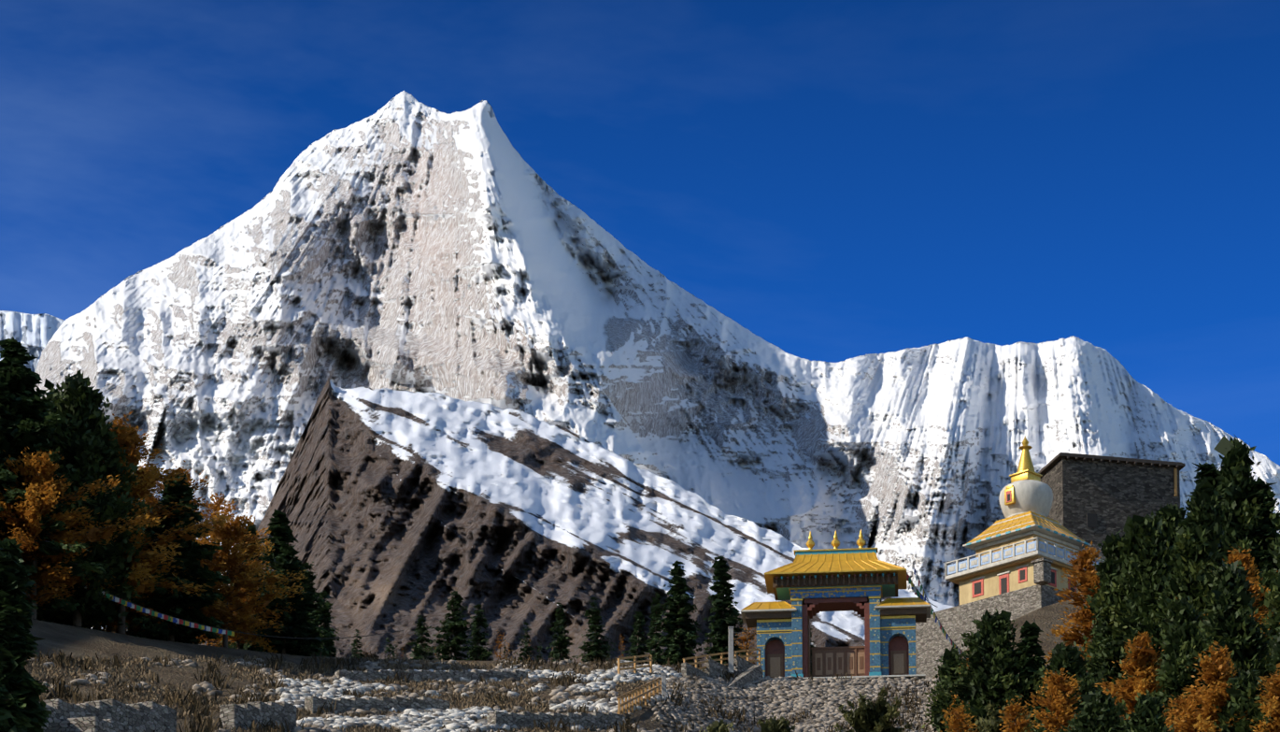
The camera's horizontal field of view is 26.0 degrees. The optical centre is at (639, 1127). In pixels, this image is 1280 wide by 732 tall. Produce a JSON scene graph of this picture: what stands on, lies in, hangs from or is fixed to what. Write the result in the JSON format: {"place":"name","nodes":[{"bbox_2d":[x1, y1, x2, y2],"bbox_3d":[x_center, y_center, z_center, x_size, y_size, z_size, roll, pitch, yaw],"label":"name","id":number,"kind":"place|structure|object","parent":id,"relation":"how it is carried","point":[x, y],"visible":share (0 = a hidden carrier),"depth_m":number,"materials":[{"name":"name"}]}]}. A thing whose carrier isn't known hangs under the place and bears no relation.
{"place":"outdoors","nodes":[
{"label":"outdoors","id":0,"kind":"place"},
{"bbox_2d":[0,310,64,371],"bbox_3d":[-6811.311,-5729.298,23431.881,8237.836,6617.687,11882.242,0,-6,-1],"label":"mountain ridge","id":1,"kind":"structure","parent":0,"point":[34,334],"depth_m":27114.30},
{"bbox_2d":[84,584,403,638],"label":"prayer flags","id":2,"kind":"object","parent":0,"point":[121,601],"visible":0.75,"depth_m":169.98,"materials":[{"name":"multicoloured fabric"}]},
{"bbox_2d":[491,629,512,660],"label":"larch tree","id":3,"kind":"object","parent":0,"point":[500,646],"visible":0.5,"depth_m":483.45,"materials":[{"name":"brown plant"}]},
{"bbox_2d":[27,594,1093,731],"bbox_3d":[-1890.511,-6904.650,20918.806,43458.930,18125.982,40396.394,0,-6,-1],"label":"terrain","id":4,"kind":"structure","parent":0,"point":[76,641],"depth_m":161.79,"materials":[{"name":"brown soil"}]},
{"bbox_2d":[0,547,14,730],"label":"fir tree","id":5,"kind":"object","parent":4,"relation":"on","point":[5,714],"visible":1,"depth_m":66.84,"materials":[{"name":"green plant"}]},
{"bbox_2d":[0,402,43,557],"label":"fir tree","id":6,"kind":"object","parent":4,"relation":"on","point":[10,459],"visible":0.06,"depth_m":165.31,"materials":[{"name":"green plant"}]},
{"bbox_2d":[0,538,51,731],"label":"fir tree","id":7,"kind":"object","parent":4,"relation":"on","point":[26,708],"visible":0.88,"depth_m":80.44,"materials":[{"name":"green plant"}]},
{"bbox_2d":[38,378,64,435],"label":"pine tree","id":8,"kind":"object","parent":4,"relation":"on","point":[49,384],"depth_m":258.44,"materials":[{"name":"green plant"}]},
{"bbox_2d":[0,336,113,619],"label":"fir tree","id":9,"kind":"object","parent":4,"relation":"on","point":[22,418],"visible":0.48,"depth_m":166.23,"materials":[{"name":"green plant"}]},
{"bbox_2d":[0,445,166,619],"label":"larch tree","id":10,"kind":"object","parent":4,"relation":"on","point":[40,494],"visible":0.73,"depth_m":164.92,"materials":[{"name":"orange plant"}]},
{"bbox_2d":[51,715,128,731],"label":"field wall","id":11,"kind":"structure","parent":4,"relation":"on","point":[92,723],"depth_m":95.98,"materials":[{"name":"stone"}]},
{"bbox_2d":[15,369,179,628],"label":"pine tree","id":12,"kind":"object","parent":4,"relation":"on","point":[82,434],"visible":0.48,"depth_m":169.89,"materials":[{"name":"green plant"}]},
{"bbox_2d":[39,697,176,731],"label":"field wall","id":13,"kind":"structure","parent":4,"relation":"on","point":[149,716],"depth_m":100.70,"materials":[{"name":"stone"}]},
{"bbox_2d":[99,531,143,632],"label":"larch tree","id":14,"kind":"object","parent":4,"relation":"on","point":[125,611],"depth_m":180.09,"materials":[{"name":"orange plant"}]},
{"bbox_2d":[92,611,179,639],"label":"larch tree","id":15,"kind":"object","parent":4,"relation":"on","point":[135,629],"visible":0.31,"depth_m":176.27,"materials":[{"name":"orange plant"}]},
{"bbox_2d":[126,427,162,629],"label":"larch tree","id":16,"kind":"object","parent":4,"relation":"on","point":[146,470],"depth_m":265.54,"materials":[{"name":"orange plant"}]},
{"bbox_2d":[98,410,230,634],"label":"larch tree","id":17,"kind":"object","parent":4,"relation":"on","point":[146,480],"visible":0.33,"depth_m":173.20,"materials":[{"name":"orange plant"}]},
{"bbox_2d":[132,539,219,638],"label":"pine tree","id":18,"kind":"object","parent":4,"relation":"on","point":[195,633],"depth_m":182.94,"materials":[{"name":"green plant"}]},
{"bbox_2d":[125,472,231,643],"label":"fir tree","id":19,"kind":"object","parent":4,"relation":"on","point":[175,604],"visible":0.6,"depth_m":176.26,"materials":[{"name":"green plant"}]},
{"bbox_2d":[139,459,226,603],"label":"larch tree","id":20,"kind":"object","parent":4,"relation":"on","point":[189,480],"visible":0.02,"depth_m":258.01,"materials":[{"name":"orange plant"}]},
{"bbox_2d":[192,633,222,645],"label":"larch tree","id":21,"kind":"object","parent":4,"relation":"on","point":[209,640],"visible":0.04,"depth_m":200.54,"materials":[{"name":"orange plant"}]},
{"bbox_2d":[195,492,273,646],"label":"larch tree","id":22,"kind":"object","parent":4,"relation":"on","point":[216,505],"visible":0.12,"depth_m":273.69,"materials":[{"name":"orange plant"}]},
{"bbox_2d":[206,519,270,646],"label":"pine tree","id":23,"kind":"object","parent":4,"relation":"on","point":[252,529],"visible":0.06,"depth_m":321.95,"materials":[{"name":"green plant"}]},
{"bbox_2d":[171,512,307,653],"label":"larch tree","id":24,"kind":"object","parent":4,"relation":"on","point":[230,537],"visible":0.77,"depth_m":179.57,"materials":[{"name":"orange plant"}]},
{"bbox_2d":[220,561,264,651],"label":"fir tree","id":25,"kind":"object","parent":4,"relation":"on","point":[257,576],"visible":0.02,"depth_m":240.98,"materials":[{"name":"green plant"}]},
{"bbox_2d":[228,624,262,650],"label":"bush","id":26,"kind":"object","parent":4,"relation":"on","point":[243,646],"visible":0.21,"depth_m":192.36,"materials":[{"name":"green plant"}]},
{"bbox_2d":[199,575,295,648],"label":"larch tree","id":27,"kind":"object","parent":4,"relation":"on","point":[234,638],"visible":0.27,"depth_m":186.11,"materials":[{"name":"orange plant"}]},
{"bbox_2d":[219,700,296,731],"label":"field wall","id":28,"kind":"structure","parent":4,"relation":"on","point":[237,715],"depth_m":118.77,"materials":[{"name":"stone"}]},
{"bbox_2d":[250,544,334,656],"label":"fir tree","id":29,"kind":"object","parent":4,"relation":"on","point":[295,623],"visible":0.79,"depth_m":185.85,"materials":[{"name":"green plant"}]},
{"bbox_2d":[257,509,329,650],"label":"fir tree","id":30,"kind":"object","parent":4,"relation":"on","point":[281,533],"visible":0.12,"depth_m":282.46,"materials":[{"name":"green plant"}]},
{"bbox_2d":[306,611,327,655],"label":"fir tree","id":31,"kind":"object","parent":4,"relation":"on","point":[314,621],"visible":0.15,"depth_m":224.91,"materials":[{"name":"green plant"}]},
{"bbox_2d":[300,561,337,655],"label":"fir tree","id":32,"kind":"object","parent":4,"relation":"on","point":[309,589],"visible":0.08,"depth_m":322.23,"materials":[{"name":"green plant"}]},
{"bbox_2d":[312,590,344,656],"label":"fir tree","id":33,"kind":"object","parent":4,"relation":"on","point":[323,618],"visible":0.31,"depth_m":289.23,"materials":[{"name":"green plant"}]},
{"bbox_2d":[348,628,365,657],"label":"fir tree","id":34,"kind":"object","parent":4,"relation":"on","point":[355,642],"visible":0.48,"depth_m":418.34,"materials":[{"name":"green plant"}]},
{"bbox_2d":[24,653,708,731],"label":"dry grass tufts","id":35,"kind":"object","parent":4,"relation":"on","point":[139,663],"visible":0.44,"depth_m":150.25,"materials":[{"name":"plant"}]},
{"bbox_2d":[304,696,449,713],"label":"field wall","id":36,"kind":"structure","parent":4,"relation":"on","point":[344,704],"depth_m":140.70,"materials":[{"name":"stone"}]},
{"bbox_2d":[384,636,395,658],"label":"fir tree","id":37,"kind":"object","parent":4,"relation":"on","point":[390,646],"visible":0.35,"depth_m":482.94,"materials":[{"name":"green plant"}]},
{"bbox_2d":[406,614,436,659],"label":"fir tree","id":38,"kind":"object","parent":4,"relation":"on","point":[418,652],"visible":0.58,"depth_m":402.44,"materials":[{"name":"green plant"}]},
{"bbox_2d":[334,668,527,682],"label":"field wall","id":39,"kind":"structure","parent":4,"relation":"on","point":[415,675],"depth_m":166.42,"materials":[{"name":"stone"}]},
{"bbox_2d":[423,589,481,660],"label":"fir tree","id":40,"kind":"object","parent":4,"relation":"on","point":[453,624],"visible":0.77,"depth_m":386.25,"materials":[{"name":"green plant"}]},
{"bbox_2d":[462,603,493,660],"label":"fir tree","id":41,"kind":"object","parent":4,"relation":"on","point":[480,653],"visible":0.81,"depth_m":394.34,"materials":[{"name":"green plant"}]},
{"bbox_2d":[274,659,682,731],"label":"rocks","id":42,"kind":"object","parent":4,"relation":"on","point":[455,719],"visible":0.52,"depth_m":151.34,"materials":[{"name":"white stone"}]},
{"bbox_2d":[28,656,930,731],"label":"field rubble","id":43,"kind":"object","parent":4,"relation":"on","point":[559,695],"visible":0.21,"depth_m":159.66,"materials":[{"name":"grey stone"}]},
{"bbox_2d":[28,648,937,731],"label":"scrub","id":44,"kind":"object","parent":4,"relation":"on","point":[62,690],"visible":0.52,"depth_m":149.79,"materials":[{"name":"plant"}]},
{"bbox_2d":[513,621,535,661],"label":"fir tree","id":45,"kind":"object","parent":4,"relation":"on","point":[526,648],"visible":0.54,"depth_m":483.48,"materials":[{"name":"green plant"}]},
{"bbox_2d":[487,710,623,730],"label":"field wall","id":46,"kind":"structure","parent":4,"relation":"on","point":[525,718],"depth_m":137.56,"materials":[{"name":"stone"}]},
{"bbox_2d":[545,601,575,661],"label":"fir tree","id":47,"kind":"object","parent":4,"relation":"on","point":[560,651],"visible":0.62,"depth_m":402.85,"materials":[{"name":"green plant"}]},
{"bbox_2d":[199,378,952,668],"bbox_3d":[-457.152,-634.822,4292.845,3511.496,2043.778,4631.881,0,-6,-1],"label":"mountain spur","id":48,"kind":"structure","parent":4,"relation":"on","point":[403,509],"depth_m":4478.82,"materials":[{"name":"stone"}]},
{"bbox_2d":[570,596,616,662],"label":"fir tree","id":49,"kind":"object","parent":4,"relation":"on","point":[594,649],"visible":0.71,"depth_m":386.94,"materials":[{"name":"green plant"}]},
{"bbox_2d":[616,654,653,673],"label":"fence","id":50,"kind":"object","parent":4,"relation":"on","point":[634,661],"visible":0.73,"depth_m":178.49,"materials":[{"name":"orange wood"}]},
{"bbox_2d":[621,610,654,664],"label":"fir tree","id":51,"kind":"object","parent":4,"relation":"on","point":[639,623],"visible":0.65,"depth_m":419.47,"materials":[{"name":"green plant"}]},
{"bbox_2d":[616,676,661,714],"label":"fence","id":52,"kind":"object","parent":4,"relation":"on","point":[636,697],"visible":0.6,"depth_m":158.56,"materials":[{"name":"orange wood"}]},
{"bbox_2d":[643,593,667,664],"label":"fir tree","id":53,"kind":"object","parent":4,"relation":"on","point":[656,612],"visible":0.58,"depth_m":484.12,"materials":[{"name":"green plant"}]},
{"bbox_2d":[34,90,1279,629],"bbox_3d":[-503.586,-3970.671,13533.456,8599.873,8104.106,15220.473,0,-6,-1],"label":"snowy mountain","id":54,"kind":"structure","parent":4,"relation":"on","point":[403,240],"depth_m":14087.98,"materials":[{"name":"snow"}]},
{"bbox_2d":[661,673,666,696],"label":"concrete post","id":55,"kind":"object","parent":4,"relation":"on","point":[663,683],"visible":0.83,"depth_m":168.87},
{"bbox_2d":[648,560,703,666],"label":"fir tree","id":56,"kind":"object","parent":4,"relation":"on","point":[677,625],"visible":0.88,"depth_m":346.61,"materials":[{"name":"green plant"}]},
{"bbox_2d":[699,718,736,731],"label":"shrub","id":57,"kind":"object","parent":4,"relation":"on","point":[719,726],"visible":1,"depth_m":145.58,"materials":[{"name":"green plant"}]},
{"bbox_2d":[681,654,762,677],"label":"kerb wall","id":58,"kind":"structure","parent":4,"relation":"on","point":[741,664],"depth_m":185.53,"materials":[{"name":"stone"}]},
{"bbox_2d":[682,647,761,668],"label":"fence","id":59,"kind":"object","parent":4,"relation":"on","point":[721,658],"visible":0.65,"depth_m":186.80,"materials":[{"name":"orange wood"}]},
{"bbox_2d":[702,554,749,669],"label":"fir tree","id":60,"kind":"object","parent":4,"relation":"on","point":[722,600],"visible":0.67,"depth_m":331.31,"materials":[{"name":"green plant"}]},
{"bbox_2d":[727,625,733,673],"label":"stone pillar","id":61,"kind":"structure","parent":4,"relation":"on","point":[731,649],"depth_m":186.69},
{"bbox_2d":[725,664,761,687],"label":"ramp parapet","id":62,"kind":"structure","parent":4,"relation":"on","point":[752,673],"depth_m":186.21,"materials":[{"name":"stone"}]},
{"bbox_2d":[734,626,756,663],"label":"larch tree","id":63,"kind":"object","parent":4,"relation":"on","point":[745,639],"visible":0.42,"depth_m":419.51,"materials":[{"name":"orange plant"}]},
{"bbox_2d":[757,711,796,731],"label":"shrub","id":64,"kind":"object","parent":4,"relation":"on","point":[779,725],"visible":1,"depth_m":163.72,"materials":[{"name":"green plant"}]},
{"bbox_2d":[646,674,941,731],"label":"stone wall","id":65,"kind":"structure","parent":4,"relation":"on","point":[833,693],"depth_m":180.86,"materials":[{"name":"grey stone"}]},
{"bbox_2d":[810,623,814,676],"bbox_3d":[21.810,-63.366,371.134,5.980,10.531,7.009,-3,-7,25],"label":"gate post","id":66,"kind":"object","parent":4,"relation":"on","point":[811,646],"visible":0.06,"depth_m":371.06,"materials":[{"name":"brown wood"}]},
{"bbox_2d":[740,528,930,679],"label":"monastery gate","id":67,"kind":"structure","parent":4,"relation":"on","point":[810,582],"depth_m":193.98,"materials":[{"name":"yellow paint"}]},
{"bbox_2d":[903,566,938,607],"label":"prayer flags","id":68,"kind":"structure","parent":67,"relation":"hanging from","point":[917,591],"depth_m":197.81,"materials":[{"name":"multicoloured"}]},
{"bbox_2d":[912,563,963,654],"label":"prayer flags","id":69,"kind":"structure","parent":67,"relation":"hanging from","point":[942,627],"depth_m":199.81,"materials":[{"name":"multicoloured"}]},
{"bbox_2d":[833,686,912,731],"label":"shrub","id":70,"kind":"object","parent":4,"relation":"on","point":[870,716],"visible":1,"depth_m":160.74,"materials":[{"name":"green plant"}]},
{"bbox_2d":[921,644,968,731],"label":"pine tree","id":71,"kind":"object","parent":4,"relation":"on","point":[939,704],"visible":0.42,"depth_m":160.78,"materials":[{"name":"green plant"}]},
{"bbox_2d":[939,702,980,731],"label":"larch tree","id":72,"kind":"object","parent":4,"relation":"on","point":[959,717],"visible":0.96,"depth_m":144.23,"materials":[{"name":"orange plant"}]},
{"bbox_2d":[928,606,1045,731],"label":"pine tree","id":73,"kind":"object","parent":4,"relation":"on","point":[992,676],"visible":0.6,"depth_m":148.13,"materials":[{"name":"green plant"}]},
{"bbox_2d":[974,699,1030,731],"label":"shrub","id":74,"kind":"object","parent":4,"relation":"on","point":[993,722],"visible":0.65,"depth_m":136.60,"materials":[{"name":"green plant"}]},
{"bbox_2d":[915,543,1105,678],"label":"stone retaining wall","id":75,"kind":"structure","parent":4,"relation":"on","point":[932,642],"depth_m":249.07,"materials":[{"name":"stone"}]},
{"bbox_2d":[944,435,1105,604],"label":"chorten","id":76,"kind":"object","parent":75,"relation":"on","point":[1017,540],"visible":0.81,"depth_m":250.72,"materials":[{"name":"paint"}]},
{"bbox_2d":[1038,452,1185,544],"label":"stone house","id":77,"kind":"structure","parent":75,"relation":"on","point":[1097,499],"depth_m":275.58,"materials":[{"name":"grey stone"}]},
{"bbox_2d":[997,695,1039,731],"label":"larch tree","id":78,"kind":"object","parent":4,"relation":"on","point":[1015,709],"visible":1,"depth_m":129.04,"materials":[{"name":"orange plant"}]},
{"bbox_2d":[1015,619,1048,724],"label":"fir tree","id":79,"kind":"object","parent":4,"relation":"on","point":[1031,664],"visible":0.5,"depth_m":147.66,"materials":[{"name":"green plant"}]},
{"bbox_2d":[1021,667,1082,731],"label":"larch tree","id":80,"kind":"object","parent":4,"relation":"on","point":[1060,704],"visible":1,"depth_m":126.53,"materials":[{"name":"orange plant"}]},
{"bbox_2d":[1021,640,1099,731],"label":"pine tree","id":81,"kind":"object","parent":4,"relation":"on","point":[1070,660],"visible":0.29,"depth_m":132.57,"materials":[{"name":"green plant"}]},
{"bbox_2d":[1043,540,1101,671],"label":"larch tree","id":82,"kind":"object","parent":4,"relation":"on","point":[1080,562],"visible":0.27,"depth_m":158.55,"materials":[{"name":"orange plant"}]},
{"bbox_2d":[1055,689,1130,731],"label":"pine tree","id":83,"kind":"object","parent":4,"relation":"on","point":[1101,711],"visible":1,"depth_m":111.65,"materials":[{"name":"green plant"}]},
{"bbox_2d":[1080,530,1132,718],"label":"pine tree","id":84,"kind":"object","parent":4,"relation":"on","point":[1102,664],"visible":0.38,"depth_m":154.97,"materials":[{"name":"green plant"}]},
{"bbox_2d":[1087,514,1170,718],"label":"pine tree","id":85,"kind":"object","parent":4,"relation":"on","point":[1123,583],"visible":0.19,"depth_m":153.59,"materials":[{"name":"green plant"}]},
{"bbox_2d":[1094,630,1165,719],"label":"larch tree","id":86,"kind":"object","parent":4,"relation":"on","point":[1139,661],"visible":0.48,"depth_m":123.06,"materials":[{"name":"orange plant"}]},
{"bbox_2d":[1106,513,1180,689],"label":"pine tree","id":87,"kind":"object","parent":4,"relation":"on","point":[1156,558],"visible":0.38,"depth_m":152.92,"materials":[{"name":"green plant"}]},
{"bbox_2d":[1115,689,1174,731],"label":"pine tree","id":88,"kind":"object","parent":4,"relation":"on","point":[1147,715],"visible":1,"depth_m":104.00,"materials":[{"name":"green plant"}]},
{"bbox_2d":[1150,502,1186,571],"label":"pine tree","id":89,"kind":"object","parent":4,"relation":"on","point":[1168,515],"visible":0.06,"depth_m":164.49,"materials":[{"name":"green plant"}]},
{"bbox_2d":[1131,476,1229,690],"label":"pine tree","id":90,"kind":"object","parent":4,"relation":"on","point":[1201,534],"visible":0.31,"depth_m":150.90,"materials":[{"name":"green plant"}]},
{"bbox_2d":[1163,689,1202,731],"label":"larch tree","id":91,"kind":"object","parent":4,"relation":"on","point":[1184,705],"visible":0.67,"depth_m":108.83,"materials":[{"name":"orange plant"}]},
{"bbox_2d":[1145,590,1221,731],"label":"pine tree","id":92,"kind":"object","parent":4,"relation":"on","point":[1186,640],"visible":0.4,"depth_m":120.64,"materials":[{"name":"green plant"}]},
{"bbox_2d":[1192,462,1224,554],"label":"fir tree","id":93,"kind":"object","parent":4,"relation":"on","point":[1208,471],"depth_m":164.36,"materials":[{"name":"green plant"}]},
{"bbox_2d":[1164,640,1257,731],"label":"larch tree","id":94,"kind":"object","parent":4,"relation":"on","point":[1216,676],"visible":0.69,"depth_m":107.83,"materials":[{"name":"orange plant"}]},
{"bbox_2d":[1195,554,1275,681],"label":"pine tree","id":95,"kind":"object","parent":4,"relation":"on","point":[1230,601],"visible":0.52,"depth_m":124.57,"materials":[{"name":"green plant"}]},
{"bbox_2d":[1203,545,1275,658],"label":"larch tree","id":96,"kind":"object","parent":4,"relation":"on","point":[1244,558],"visible":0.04,"depth_m":148.73,"materials":[{"name":"orange plant"}]},
{"bbox_2d":[1212,667,1273,731],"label":"pine tree","id":97,"kind":"object","parent":4,"relation":"on","point":[1245,683],"visible":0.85,"depth_m":106.79,"materials":[{"name":"green plant"}]},
{"bbox_2d":[1213,433,1279,619],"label":"pine tree","id":98,"kind":"object","parent":4,"relation":"on","point":[1234,477],"visible":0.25,"depth_m":162.52,"materials":[{"name":"green plant"}]},
{"bbox_2d":[1247,476,1279,617],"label":"fir tree","id":99,"kind":"object","parent":4,"relation":"on","point":[1263,486],"visible":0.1,"depth_m":162.56,"materials":[{"name":"green plant"}]},
{"bbox_2d":[1249,662,1279,731],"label":"larch tree","id":100,"kind":"object","parent":4,"relation":"on","point":[1272,704],"visible":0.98,"depth_m":105.82,"materials":[{"name":"orange plant"}]},
{"bbox_2d":[1260,512,1279,676],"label":"pine tree","id":101,"kind":"object","parent":4,"relation":"on","point":[1273,601],"visible":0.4,"depth_m":146.28,"materials":[{"name":"green plant"}]},
{"bbox_2d":[1264,620,1279,693],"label":"pine tree","id":102,"kind":"object","parent":4,"relation":"on","point":[1275,647],"visible":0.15,"depth_m":116.89,"materials":[{"name":"green plant"}]},
{"bbox_2d":[0,0,1279,465],"label":"sky","id":103,"kind":"structure","parent":0,"point":[839,180],"materials":[{"name":"blue"}]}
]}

